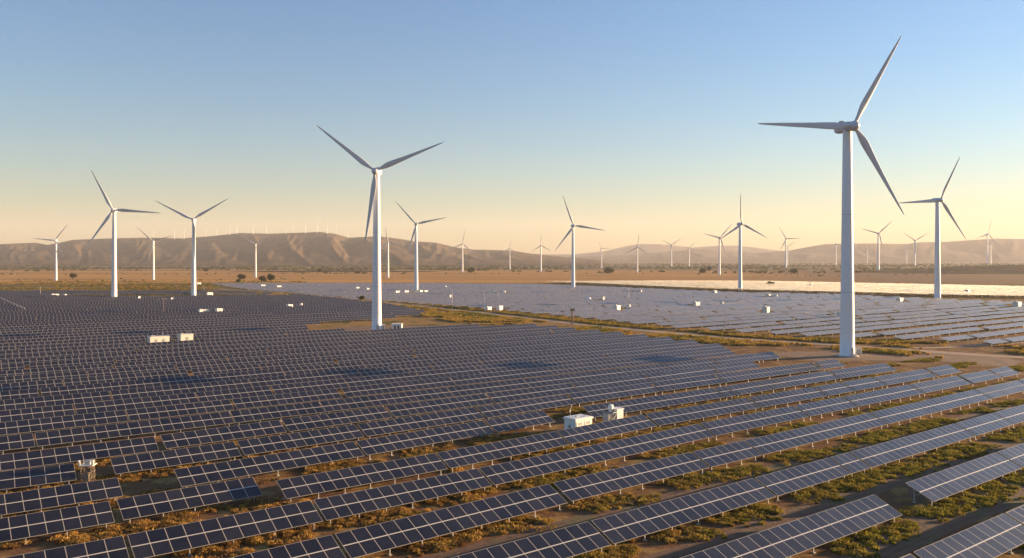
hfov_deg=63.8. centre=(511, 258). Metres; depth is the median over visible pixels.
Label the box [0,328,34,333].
solar table
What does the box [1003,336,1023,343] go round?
solar table
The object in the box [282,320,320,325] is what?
solar table
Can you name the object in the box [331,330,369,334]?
solar table
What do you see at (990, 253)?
wind turbine
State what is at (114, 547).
solar table
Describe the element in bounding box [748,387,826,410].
solar table
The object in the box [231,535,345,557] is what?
solar table
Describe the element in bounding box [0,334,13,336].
solar table
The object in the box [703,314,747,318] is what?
solar table
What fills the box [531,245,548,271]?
wind turbine
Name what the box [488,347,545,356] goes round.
solar table
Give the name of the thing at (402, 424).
solar table
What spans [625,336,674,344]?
solar table
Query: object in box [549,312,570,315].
solar table
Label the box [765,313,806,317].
solar table
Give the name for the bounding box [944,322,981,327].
solar table
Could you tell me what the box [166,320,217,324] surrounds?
solar table
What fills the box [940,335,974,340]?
solar table
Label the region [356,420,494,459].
solar table
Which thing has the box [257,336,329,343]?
solar table
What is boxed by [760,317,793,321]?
solar table
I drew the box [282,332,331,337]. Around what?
solar table
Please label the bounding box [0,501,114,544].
solar table
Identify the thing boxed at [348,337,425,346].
solar table
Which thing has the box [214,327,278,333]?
solar table
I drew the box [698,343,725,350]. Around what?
solar table
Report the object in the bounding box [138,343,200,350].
solar table
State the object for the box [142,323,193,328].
solar table
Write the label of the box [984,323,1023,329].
solar table
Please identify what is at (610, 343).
solar table
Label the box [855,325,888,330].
solar table
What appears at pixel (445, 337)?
solar table
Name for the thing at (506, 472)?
solar table
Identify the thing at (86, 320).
solar table
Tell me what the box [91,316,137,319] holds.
solar table
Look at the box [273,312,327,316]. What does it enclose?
solar table
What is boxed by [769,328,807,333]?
solar table
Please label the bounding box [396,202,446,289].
wind turbine
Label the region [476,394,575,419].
solar table
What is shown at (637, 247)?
wind turbine
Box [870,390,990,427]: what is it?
solar table
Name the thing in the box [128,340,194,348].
solar table
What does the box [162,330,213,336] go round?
solar table
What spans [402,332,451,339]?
solar table
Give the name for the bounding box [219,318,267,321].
solar table
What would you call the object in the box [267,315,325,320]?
solar table
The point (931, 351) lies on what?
dirt road
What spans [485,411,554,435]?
solar table
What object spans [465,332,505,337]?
solar table
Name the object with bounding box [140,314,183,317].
solar table
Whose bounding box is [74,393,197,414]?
solar table
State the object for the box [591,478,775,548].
solar table
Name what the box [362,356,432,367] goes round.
solar table
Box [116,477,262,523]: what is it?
solar table
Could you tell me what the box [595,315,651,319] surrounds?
solar table
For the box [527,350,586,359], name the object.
solar table
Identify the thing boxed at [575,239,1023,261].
hills
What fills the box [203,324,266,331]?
solar table
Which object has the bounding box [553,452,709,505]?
solar table
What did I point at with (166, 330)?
solar table
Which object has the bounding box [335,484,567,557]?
solar table
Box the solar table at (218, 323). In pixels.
[193,321,253,325]
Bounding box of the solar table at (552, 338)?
[528,335,572,341]
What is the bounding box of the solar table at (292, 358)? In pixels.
[265,353,319,362]
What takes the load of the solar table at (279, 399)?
on the ground at (898, 498)
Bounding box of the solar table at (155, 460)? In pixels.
[110,441,240,477]
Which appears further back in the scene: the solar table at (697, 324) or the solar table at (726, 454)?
the solar table at (697, 324)
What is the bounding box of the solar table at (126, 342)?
[120,340,141,345]
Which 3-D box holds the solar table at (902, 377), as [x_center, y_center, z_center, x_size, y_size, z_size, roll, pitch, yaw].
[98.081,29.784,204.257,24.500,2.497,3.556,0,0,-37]
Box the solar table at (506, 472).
[479,424,713,486]
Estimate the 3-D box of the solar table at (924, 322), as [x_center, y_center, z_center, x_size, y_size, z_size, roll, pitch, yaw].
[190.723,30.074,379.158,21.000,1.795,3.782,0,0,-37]
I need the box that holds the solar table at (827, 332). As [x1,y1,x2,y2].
[800,329,839,335]
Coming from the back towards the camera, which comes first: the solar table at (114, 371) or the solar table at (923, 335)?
the solar table at (923, 335)
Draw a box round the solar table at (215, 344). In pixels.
[200,340,258,348]
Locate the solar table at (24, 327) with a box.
[0,326,42,329]
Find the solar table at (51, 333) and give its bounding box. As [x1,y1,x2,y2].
[15,331,82,338]
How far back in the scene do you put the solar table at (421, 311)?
454.24 m
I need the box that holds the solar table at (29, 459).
[0,436,158,470]
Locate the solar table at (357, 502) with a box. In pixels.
[314,468,491,524]
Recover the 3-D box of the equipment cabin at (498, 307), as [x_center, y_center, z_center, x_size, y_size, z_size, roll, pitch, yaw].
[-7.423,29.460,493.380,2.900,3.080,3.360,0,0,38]
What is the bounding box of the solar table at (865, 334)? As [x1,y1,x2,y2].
[855,332,877,336]
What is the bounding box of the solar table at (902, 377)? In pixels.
[874,369,937,384]
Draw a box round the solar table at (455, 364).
[430,359,482,369]
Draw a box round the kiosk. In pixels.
[392,323,402,328]
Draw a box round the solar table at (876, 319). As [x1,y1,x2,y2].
[861,317,889,321]
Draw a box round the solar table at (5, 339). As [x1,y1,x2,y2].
[0,337,14,341]
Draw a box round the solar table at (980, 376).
[959,370,1001,385]
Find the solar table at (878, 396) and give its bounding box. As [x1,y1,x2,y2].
[843,384,923,409]
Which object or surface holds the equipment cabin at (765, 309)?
on the ground at (898, 498)
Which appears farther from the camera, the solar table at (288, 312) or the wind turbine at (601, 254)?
the wind turbine at (601, 254)
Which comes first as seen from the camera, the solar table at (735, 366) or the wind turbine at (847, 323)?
the solar table at (735, 366)
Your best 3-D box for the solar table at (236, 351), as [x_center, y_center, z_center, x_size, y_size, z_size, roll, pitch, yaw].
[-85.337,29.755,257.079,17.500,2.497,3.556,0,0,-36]
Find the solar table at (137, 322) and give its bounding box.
[122,320,175,323]
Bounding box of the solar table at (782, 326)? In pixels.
[765,324,800,330]
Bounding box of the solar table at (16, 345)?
[0,341,56,348]
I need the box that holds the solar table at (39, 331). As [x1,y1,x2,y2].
[1,329,72,335]
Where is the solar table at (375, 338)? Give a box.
[349,335,401,341]
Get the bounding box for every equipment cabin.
[147,333,168,342]
[177,331,192,340]
[198,309,209,311]
[496,305,502,309]
[613,305,620,309]
[692,301,699,306]
[762,306,769,312]
[1012,301,1020,307]
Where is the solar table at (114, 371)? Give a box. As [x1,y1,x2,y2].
[87,364,175,376]
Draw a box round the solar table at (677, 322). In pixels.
[656,320,699,325]
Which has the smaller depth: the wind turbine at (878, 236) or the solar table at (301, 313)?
the solar table at (301, 313)
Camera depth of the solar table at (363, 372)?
216.86 m
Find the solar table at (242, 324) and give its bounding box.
[214,322,281,326]
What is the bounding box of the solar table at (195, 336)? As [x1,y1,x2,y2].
[171,332,233,340]
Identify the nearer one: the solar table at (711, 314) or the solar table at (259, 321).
the solar table at (259, 321)
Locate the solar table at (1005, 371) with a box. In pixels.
[989,366,1020,379]
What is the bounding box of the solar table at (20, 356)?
[0,353,46,359]
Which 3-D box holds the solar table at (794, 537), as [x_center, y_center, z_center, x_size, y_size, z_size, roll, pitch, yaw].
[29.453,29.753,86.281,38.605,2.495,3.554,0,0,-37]
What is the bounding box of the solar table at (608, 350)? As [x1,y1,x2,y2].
[581,345,642,354]
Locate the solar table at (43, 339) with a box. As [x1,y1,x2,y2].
[7,337,80,342]
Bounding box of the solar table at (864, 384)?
[842,377,885,391]
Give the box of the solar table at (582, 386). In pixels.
[572,374,651,391]
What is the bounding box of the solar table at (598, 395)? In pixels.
[568,383,659,406]
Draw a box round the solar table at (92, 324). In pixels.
[46,322,121,326]
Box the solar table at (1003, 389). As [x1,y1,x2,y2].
[975,380,1023,398]
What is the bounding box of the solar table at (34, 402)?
[0,391,110,410]
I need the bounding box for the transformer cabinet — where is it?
[563,414,593,428]
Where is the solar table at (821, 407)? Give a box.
[794,397,856,419]
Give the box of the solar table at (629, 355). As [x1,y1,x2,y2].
[603,350,658,359]
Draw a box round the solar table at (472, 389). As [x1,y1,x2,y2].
[447,379,530,397]
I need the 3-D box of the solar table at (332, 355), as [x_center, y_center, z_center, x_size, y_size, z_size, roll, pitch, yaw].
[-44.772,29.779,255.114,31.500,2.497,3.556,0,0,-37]
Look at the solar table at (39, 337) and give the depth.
303.58 m
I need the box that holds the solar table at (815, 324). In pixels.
[797,322,830,327]
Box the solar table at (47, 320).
[22,318,89,322]
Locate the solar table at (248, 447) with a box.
[237,424,363,456]
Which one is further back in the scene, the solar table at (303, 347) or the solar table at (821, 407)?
the solar table at (303, 347)
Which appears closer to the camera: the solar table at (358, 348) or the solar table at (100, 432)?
the solar table at (100, 432)
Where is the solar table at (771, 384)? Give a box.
[726,371,839,394]
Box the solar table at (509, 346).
[484,343,535,350]
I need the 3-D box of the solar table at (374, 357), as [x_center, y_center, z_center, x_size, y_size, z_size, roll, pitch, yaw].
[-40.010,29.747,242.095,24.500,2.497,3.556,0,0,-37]
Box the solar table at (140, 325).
[101,322,166,327]
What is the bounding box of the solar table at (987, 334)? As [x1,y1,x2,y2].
[969,331,1005,338]
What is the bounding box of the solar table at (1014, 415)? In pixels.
[994,404,1023,427]
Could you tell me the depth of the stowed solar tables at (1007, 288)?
844.44 m
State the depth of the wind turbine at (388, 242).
1346.71 m
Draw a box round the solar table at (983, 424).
[956,413,1013,439]
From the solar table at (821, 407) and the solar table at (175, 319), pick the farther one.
the solar table at (175, 319)
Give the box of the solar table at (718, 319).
[694,317,739,322]
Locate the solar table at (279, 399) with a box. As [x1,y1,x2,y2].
[232,388,342,409]
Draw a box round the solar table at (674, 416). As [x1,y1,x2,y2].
[646,398,760,427]
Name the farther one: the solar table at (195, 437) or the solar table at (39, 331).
the solar table at (39, 331)
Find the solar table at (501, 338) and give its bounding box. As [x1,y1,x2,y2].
[479,335,523,340]
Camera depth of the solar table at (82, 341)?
288.81 m
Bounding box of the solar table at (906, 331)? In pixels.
[877,329,918,334]
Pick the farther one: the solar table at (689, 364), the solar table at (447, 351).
the solar table at (447, 351)
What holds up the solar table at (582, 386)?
on the ground at (898, 498)
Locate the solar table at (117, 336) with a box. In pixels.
[81,332,161,339]
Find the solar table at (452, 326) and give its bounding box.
[427,324,479,329]
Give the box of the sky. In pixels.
[0,0,1023,253]
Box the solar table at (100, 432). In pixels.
[35,411,234,449]
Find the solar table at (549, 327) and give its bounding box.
[530,325,557,330]
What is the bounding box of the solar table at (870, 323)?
[855,321,891,326]
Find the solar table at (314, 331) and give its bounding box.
[286,328,344,334]
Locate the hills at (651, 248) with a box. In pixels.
[541,244,777,256]
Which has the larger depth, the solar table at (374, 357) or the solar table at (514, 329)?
the solar table at (514, 329)
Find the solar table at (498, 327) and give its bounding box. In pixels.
[450,325,507,331]
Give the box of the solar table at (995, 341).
[983,338,1009,345]
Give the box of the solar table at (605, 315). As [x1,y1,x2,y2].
[579,313,630,318]
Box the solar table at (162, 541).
[127,500,322,557]
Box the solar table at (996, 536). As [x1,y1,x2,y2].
[914,513,1023,557]
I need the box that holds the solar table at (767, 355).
[754,352,780,360]
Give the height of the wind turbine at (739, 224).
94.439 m
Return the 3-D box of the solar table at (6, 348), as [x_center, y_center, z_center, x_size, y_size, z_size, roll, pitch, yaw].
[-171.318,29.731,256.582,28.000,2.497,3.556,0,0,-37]
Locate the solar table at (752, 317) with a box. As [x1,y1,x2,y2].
[737,316,766,319]
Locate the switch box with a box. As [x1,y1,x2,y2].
[855,347,861,354]
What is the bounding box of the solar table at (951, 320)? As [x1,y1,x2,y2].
[936,318,967,324]
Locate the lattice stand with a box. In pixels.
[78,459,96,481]
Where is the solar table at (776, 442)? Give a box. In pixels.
[744,413,886,458]
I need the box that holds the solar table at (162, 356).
[115,351,209,362]
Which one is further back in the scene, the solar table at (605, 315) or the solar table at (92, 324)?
the solar table at (605, 315)
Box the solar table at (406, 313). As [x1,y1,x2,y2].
[391,311,420,316]
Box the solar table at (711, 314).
[701,312,727,316]
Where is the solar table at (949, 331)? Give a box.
[931,327,984,335]
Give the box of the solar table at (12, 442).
[0,433,34,453]
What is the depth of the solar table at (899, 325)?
364.89 m
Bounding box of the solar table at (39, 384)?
[0,379,63,390]
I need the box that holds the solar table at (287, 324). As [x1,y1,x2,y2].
[268,323,303,327]
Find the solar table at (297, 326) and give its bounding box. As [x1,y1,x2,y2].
[279,325,308,329]
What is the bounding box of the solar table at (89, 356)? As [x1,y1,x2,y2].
[58,352,124,360]
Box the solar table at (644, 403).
[582,388,723,420]
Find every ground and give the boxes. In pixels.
[0,262,1023,557]
[241,270,437,271]
[336,325,451,332]
[774,350,1023,366]
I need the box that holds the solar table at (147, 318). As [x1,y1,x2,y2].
[124,317,159,319]
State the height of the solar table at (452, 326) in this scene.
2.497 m
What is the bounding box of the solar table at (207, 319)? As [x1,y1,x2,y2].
[176,318,221,321]
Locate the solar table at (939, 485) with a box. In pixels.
[906,452,1021,506]
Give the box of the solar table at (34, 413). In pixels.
[0,404,74,421]
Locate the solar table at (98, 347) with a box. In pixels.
[71,344,125,350]
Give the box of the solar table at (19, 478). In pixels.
[0,463,75,492]
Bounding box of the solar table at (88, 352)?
[47,347,134,357]
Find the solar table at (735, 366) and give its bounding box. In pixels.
[711,360,760,372]
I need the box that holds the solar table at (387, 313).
[364,312,391,314]
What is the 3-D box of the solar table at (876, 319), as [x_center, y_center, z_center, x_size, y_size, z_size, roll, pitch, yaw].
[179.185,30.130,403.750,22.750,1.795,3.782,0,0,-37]
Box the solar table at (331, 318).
[287,316,350,321]
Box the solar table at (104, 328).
[74,326,138,332]
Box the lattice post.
[570,308,574,323]
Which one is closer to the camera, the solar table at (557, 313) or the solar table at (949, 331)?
the solar table at (949, 331)
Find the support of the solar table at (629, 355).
on the ground at (898, 498)
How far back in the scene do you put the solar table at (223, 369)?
216.16 m
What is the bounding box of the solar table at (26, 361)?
[0,356,57,364]
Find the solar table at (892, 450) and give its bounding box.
[851,423,974,468]
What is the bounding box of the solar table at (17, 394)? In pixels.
[0,388,38,399]
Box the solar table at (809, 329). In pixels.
[803,325,855,331]
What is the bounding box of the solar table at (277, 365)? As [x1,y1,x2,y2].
[259,358,334,369]
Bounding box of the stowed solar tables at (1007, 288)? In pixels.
[543,280,1023,297]
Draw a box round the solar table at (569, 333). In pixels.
[558,329,601,335]
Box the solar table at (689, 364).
[662,358,717,369]
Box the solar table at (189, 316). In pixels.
[162,315,219,318]
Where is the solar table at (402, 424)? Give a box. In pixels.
[358,407,484,438]
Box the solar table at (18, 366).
[0,363,24,370]
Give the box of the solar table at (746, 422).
[700,406,808,439]
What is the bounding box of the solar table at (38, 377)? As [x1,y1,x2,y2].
[0,371,87,383]
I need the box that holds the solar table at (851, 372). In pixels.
[829,363,896,380]
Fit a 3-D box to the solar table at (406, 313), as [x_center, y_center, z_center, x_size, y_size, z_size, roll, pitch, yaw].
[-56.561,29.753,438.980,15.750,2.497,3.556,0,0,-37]
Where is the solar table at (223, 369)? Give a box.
[191,364,260,374]
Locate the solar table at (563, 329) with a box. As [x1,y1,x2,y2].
[551,327,576,331]
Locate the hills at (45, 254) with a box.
[19,250,422,258]
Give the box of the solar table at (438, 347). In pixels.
[412,343,465,351]
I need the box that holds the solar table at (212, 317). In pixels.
[187,315,237,319]
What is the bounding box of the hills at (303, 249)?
[0,232,603,265]
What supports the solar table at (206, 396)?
on the ground at (898, 498)
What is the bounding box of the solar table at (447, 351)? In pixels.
[413,347,487,356]
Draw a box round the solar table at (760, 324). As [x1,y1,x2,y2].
[744,321,779,327]
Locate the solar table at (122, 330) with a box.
[83,327,162,332]
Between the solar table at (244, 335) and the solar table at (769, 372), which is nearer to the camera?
the solar table at (769, 372)
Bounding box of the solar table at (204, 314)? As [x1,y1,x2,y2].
[186,313,220,315]
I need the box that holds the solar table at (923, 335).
[894,332,940,338]
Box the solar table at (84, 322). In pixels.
[49,320,110,324]
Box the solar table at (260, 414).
[230,402,324,424]
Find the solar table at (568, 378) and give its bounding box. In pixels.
[523,368,627,386]
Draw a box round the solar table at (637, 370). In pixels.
[620,364,669,375]
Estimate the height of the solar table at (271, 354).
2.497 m
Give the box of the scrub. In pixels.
[0,262,1022,280]
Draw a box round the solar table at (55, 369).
[0,363,112,376]
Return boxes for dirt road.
[175,286,1023,357]
[892,342,1023,347]
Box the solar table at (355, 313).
[339,312,371,314]
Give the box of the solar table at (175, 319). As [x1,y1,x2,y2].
[148,317,186,321]
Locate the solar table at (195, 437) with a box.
[160,420,285,449]
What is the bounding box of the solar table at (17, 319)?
[0,318,35,321]
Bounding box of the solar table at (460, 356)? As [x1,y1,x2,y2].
[428,351,492,361]
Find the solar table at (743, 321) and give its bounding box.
[725,319,763,324]
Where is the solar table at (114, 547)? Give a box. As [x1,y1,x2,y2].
[4,536,128,557]
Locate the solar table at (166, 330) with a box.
[134,328,202,333]
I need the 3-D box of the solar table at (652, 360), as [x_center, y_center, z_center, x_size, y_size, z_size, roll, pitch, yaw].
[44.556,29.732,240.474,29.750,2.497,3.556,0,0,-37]
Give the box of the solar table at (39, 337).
[16,334,64,339]
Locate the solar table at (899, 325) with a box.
[883,323,916,329]
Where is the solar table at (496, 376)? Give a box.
[450,367,553,384]
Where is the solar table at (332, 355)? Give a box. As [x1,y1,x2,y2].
[318,347,413,358]
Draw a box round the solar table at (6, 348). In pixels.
[0,346,14,350]
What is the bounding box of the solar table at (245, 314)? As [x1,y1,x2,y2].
[220,312,270,316]
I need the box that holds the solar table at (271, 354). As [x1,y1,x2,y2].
[226,349,323,359]
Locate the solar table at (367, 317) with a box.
[350,314,395,320]
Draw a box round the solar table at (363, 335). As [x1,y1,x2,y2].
[328,332,401,338]
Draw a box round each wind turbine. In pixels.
[34,224,67,279]
[86,170,157,296]
[137,227,169,279]
[156,199,226,295]
[240,235,270,277]
[318,126,442,329]
[381,229,402,277]
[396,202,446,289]
[450,232,471,271]
[505,243,513,268]
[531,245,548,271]
[556,197,604,286]
[598,242,605,267]
[626,237,646,271]
[666,239,679,265]
[703,223,732,274]
[718,193,766,290]
[757,35,903,356]
[779,227,800,267]
[864,221,891,269]
[901,157,965,297]
[904,233,927,264]
[978,220,994,262]
[988,239,994,263]
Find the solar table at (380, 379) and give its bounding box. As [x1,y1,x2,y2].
[344,372,420,386]
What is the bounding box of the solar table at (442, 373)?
[416,366,480,379]
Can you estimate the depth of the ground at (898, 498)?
240.65 m
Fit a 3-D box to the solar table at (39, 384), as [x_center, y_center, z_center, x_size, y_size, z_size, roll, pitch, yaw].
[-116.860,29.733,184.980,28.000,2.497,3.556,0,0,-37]
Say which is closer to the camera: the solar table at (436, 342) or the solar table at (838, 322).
the solar table at (436, 342)
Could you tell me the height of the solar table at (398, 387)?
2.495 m
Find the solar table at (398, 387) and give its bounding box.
[341,377,455,397]
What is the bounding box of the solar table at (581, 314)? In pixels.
[564,312,604,315]
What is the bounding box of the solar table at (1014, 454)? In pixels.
[997,443,1023,471]
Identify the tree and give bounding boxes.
[69,273,77,279]
[237,274,245,278]
[258,275,266,282]
[267,274,274,280]
[603,267,613,272]
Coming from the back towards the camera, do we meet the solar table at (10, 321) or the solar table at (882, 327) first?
the solar table at (10, 321)
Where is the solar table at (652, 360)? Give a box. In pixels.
[623,352,701,365]
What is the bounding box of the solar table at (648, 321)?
[629,319,667,324]
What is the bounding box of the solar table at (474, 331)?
[450,329,499,335]
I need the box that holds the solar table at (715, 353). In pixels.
[695,348,736,358]
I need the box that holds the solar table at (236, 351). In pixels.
[209,348,266,356]
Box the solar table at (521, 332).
[503,329,551,335]
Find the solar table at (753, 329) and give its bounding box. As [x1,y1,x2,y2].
[734,327,769,332]
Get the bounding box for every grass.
[0,357,1023,557]
[257,293,1023,358]
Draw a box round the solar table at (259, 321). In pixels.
[254,319,286,322]
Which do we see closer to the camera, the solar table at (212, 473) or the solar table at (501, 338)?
the solar table at (212, 473)
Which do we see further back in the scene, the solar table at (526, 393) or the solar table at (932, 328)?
the solar table at (932, 328)
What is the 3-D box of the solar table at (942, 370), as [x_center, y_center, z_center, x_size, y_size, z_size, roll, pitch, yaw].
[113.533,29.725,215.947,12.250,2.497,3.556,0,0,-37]
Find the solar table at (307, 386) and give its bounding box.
[271,379,348,394]
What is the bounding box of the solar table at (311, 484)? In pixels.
[276,453,447,501]
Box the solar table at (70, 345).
[19,341,119,349]
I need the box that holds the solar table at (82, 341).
[57,338,107,343]
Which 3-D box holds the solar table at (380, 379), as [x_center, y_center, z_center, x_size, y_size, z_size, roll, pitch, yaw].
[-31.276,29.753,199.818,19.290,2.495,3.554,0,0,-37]
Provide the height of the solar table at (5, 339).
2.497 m
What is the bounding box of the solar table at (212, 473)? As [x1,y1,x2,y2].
[174,441,363,487]
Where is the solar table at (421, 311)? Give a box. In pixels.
[381,309,425,312]
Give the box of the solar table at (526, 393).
[486,383,578,403]
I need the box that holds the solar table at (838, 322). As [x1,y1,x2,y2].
[827,319,864,324]
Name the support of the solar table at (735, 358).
on the ground at (898, 498)
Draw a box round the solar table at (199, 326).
[166,325,213,329]
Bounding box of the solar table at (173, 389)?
[110,379,251,399]
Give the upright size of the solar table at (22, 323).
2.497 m
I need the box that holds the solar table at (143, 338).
[108,335,170,342]
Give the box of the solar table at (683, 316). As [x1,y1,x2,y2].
[660,314,702,318]
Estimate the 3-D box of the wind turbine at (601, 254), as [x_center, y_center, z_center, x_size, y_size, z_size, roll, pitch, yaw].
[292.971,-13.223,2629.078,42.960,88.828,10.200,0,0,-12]
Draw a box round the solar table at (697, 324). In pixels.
[670,322,726,328]
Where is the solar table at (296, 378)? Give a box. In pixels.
[248,369,361,386]
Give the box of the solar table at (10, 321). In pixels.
[0,320,21,322]
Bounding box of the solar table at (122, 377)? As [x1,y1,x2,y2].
[63,369,188,385]
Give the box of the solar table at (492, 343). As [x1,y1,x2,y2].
[462,338,531,347]
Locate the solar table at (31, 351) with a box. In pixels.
[0,347,69,354]
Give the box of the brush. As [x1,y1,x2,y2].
[0,280,305,290]
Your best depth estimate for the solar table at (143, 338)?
298.44 m
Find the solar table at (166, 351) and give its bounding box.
[124,347,208,355]
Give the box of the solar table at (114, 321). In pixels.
[111,319,147,322]
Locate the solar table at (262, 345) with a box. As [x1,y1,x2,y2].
[207,341,302,354]
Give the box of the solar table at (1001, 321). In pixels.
[977,319,1011,324]
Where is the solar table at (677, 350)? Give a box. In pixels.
[652,345,704,354]
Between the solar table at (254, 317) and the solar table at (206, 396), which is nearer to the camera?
the solar table at (206, 396)
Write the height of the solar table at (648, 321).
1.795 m
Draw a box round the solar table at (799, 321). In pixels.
[780,319,819,324]
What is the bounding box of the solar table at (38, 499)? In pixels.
[0,478,122,517]
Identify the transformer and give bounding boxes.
[603,404,623,421]
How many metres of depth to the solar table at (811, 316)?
419.24 m
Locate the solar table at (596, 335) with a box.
[570,331,623,338]
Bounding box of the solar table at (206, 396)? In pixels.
[195,386,272,401]
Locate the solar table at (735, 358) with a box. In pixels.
[711,354,761,363]
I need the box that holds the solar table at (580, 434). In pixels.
[557,414,656,445]
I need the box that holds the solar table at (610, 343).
[591,340,629,347]
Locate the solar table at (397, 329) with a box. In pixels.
[369,327,427,332]
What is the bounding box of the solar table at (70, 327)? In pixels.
[38,325,99,330]
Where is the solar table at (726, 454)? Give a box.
[693,441,760,471]
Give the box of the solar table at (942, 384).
[910,376,970,396]
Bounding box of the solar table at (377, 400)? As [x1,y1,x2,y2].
[319,387,453,413]
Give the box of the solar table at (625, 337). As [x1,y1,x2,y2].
[600,334,648,340]
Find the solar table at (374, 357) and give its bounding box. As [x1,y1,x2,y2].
[335,352,413,362]
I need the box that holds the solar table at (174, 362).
[114,355,226,367]
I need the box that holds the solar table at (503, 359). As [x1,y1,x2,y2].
[478,354,532,364]
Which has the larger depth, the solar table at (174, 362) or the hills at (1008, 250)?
the hills at (1008, 250)
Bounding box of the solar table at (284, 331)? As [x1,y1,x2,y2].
[233,328,306,334]
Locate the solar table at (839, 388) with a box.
[815,382,853,397]
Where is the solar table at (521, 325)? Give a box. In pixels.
[506,323,536,327]
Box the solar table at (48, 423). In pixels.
[0,410,127,434]
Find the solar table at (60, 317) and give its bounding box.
[37,316,85,319]
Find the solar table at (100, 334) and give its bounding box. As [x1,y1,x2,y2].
[68,331,133,337]
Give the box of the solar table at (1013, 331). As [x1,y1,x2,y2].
[999,328,1023,335]
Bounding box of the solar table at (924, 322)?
[912,321,938,326]
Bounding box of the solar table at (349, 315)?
[325,314,364,317]
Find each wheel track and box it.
[423,403,1022,557]
[582,377,1023,475]
[641,437,1023,557]
[840,469,940,557]
[884,485,1023,557]
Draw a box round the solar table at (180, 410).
[126,399,233,421]
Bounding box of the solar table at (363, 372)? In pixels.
[357,363,432,376]
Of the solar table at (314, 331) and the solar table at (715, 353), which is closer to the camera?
the solar table at (715, 353)
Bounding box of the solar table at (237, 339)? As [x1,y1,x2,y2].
[194,335,282,343]
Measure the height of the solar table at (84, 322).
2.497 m
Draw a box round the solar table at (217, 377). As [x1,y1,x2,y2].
[159,368,284,385]
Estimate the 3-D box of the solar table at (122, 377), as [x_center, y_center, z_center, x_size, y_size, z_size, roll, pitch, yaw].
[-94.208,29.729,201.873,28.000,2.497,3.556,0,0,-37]
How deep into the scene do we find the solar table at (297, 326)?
348.25 m
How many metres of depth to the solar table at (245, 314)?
427.63 m
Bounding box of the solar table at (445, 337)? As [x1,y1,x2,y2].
[424,334,466,340]
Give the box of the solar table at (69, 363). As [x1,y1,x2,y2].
[29,357,114,368]
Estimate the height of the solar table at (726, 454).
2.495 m
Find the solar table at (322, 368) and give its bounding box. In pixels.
[281,361,365,374]
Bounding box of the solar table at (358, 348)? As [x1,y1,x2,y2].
[322,343,406,352]
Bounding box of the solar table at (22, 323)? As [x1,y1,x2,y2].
[0,321,45,324]
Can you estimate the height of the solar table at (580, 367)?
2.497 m
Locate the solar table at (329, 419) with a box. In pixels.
[281,406,391,432]
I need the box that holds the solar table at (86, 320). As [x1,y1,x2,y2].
[49,318,123,324]
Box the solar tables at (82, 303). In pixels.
[0,283,1023,557]
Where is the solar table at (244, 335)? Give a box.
[204,332,284,338]
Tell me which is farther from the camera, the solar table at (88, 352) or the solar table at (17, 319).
the solar table at (17, 319)
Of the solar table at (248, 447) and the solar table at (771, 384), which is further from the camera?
the solar table at (771, 384)
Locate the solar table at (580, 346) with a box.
[542,343,595,351]
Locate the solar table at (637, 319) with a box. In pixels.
[614,317,664,321]
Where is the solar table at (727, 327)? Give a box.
[705,324,749,330]
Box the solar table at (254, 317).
[222,315,285,319]
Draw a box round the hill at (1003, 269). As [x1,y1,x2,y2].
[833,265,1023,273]
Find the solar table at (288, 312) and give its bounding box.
[271,311,305,315]
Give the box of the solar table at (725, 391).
[714,386,735,399]
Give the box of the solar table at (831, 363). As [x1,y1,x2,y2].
[814,359,845,368]
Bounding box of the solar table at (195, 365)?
[176,357,267,370]
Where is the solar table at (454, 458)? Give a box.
[437,431,569,472]
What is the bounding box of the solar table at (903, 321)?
[887,319,918,323]
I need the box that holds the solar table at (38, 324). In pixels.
[0,323,48,327]
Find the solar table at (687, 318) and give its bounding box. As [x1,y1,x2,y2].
[666,317,702,320]
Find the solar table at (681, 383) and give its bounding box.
[650,374,723,394]
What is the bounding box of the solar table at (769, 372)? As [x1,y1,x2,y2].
[714,362,821,381]
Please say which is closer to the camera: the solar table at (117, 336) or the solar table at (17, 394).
the solar table at (17, 394)
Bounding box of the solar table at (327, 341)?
[301,338,350,344]
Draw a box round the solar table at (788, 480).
[755,458,850,500]
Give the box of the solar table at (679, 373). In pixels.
[644,366,718,381]
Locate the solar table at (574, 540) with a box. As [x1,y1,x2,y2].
[452,522,610,557]
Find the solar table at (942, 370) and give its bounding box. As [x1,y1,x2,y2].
[926,365,960,378]
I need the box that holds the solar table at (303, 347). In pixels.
[267,342,349,351]
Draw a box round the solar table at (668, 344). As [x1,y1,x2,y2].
[637,339,700,349]
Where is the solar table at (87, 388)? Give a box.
[40,378,160,396]
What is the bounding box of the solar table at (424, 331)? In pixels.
[400,329,451,337]
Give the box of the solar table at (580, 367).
[546,359,630,375]
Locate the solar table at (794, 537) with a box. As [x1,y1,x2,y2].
[681,495,901,557]
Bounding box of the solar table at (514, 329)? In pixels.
[499,327,531,331]
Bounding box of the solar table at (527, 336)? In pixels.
[522,332,560,339]
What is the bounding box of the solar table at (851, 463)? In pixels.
[830,452,870,475]
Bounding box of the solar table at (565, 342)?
[532,337,604,347]
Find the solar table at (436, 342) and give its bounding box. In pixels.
[405,338,481,347]
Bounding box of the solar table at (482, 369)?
[474,361,538,373]
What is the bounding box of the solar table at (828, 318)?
[814,316,857,320]
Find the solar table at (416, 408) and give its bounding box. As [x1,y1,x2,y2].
[386,394,493,418]
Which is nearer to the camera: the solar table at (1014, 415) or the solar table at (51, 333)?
the solar table at (1014, 415)
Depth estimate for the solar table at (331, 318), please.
397.49 m
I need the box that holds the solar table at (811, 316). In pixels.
[794,314,832,319]
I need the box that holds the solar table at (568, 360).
[533,354,608,367]
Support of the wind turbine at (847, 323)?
on the bare ground at (869, 356)
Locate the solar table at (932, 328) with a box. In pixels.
[911,325,950,330]

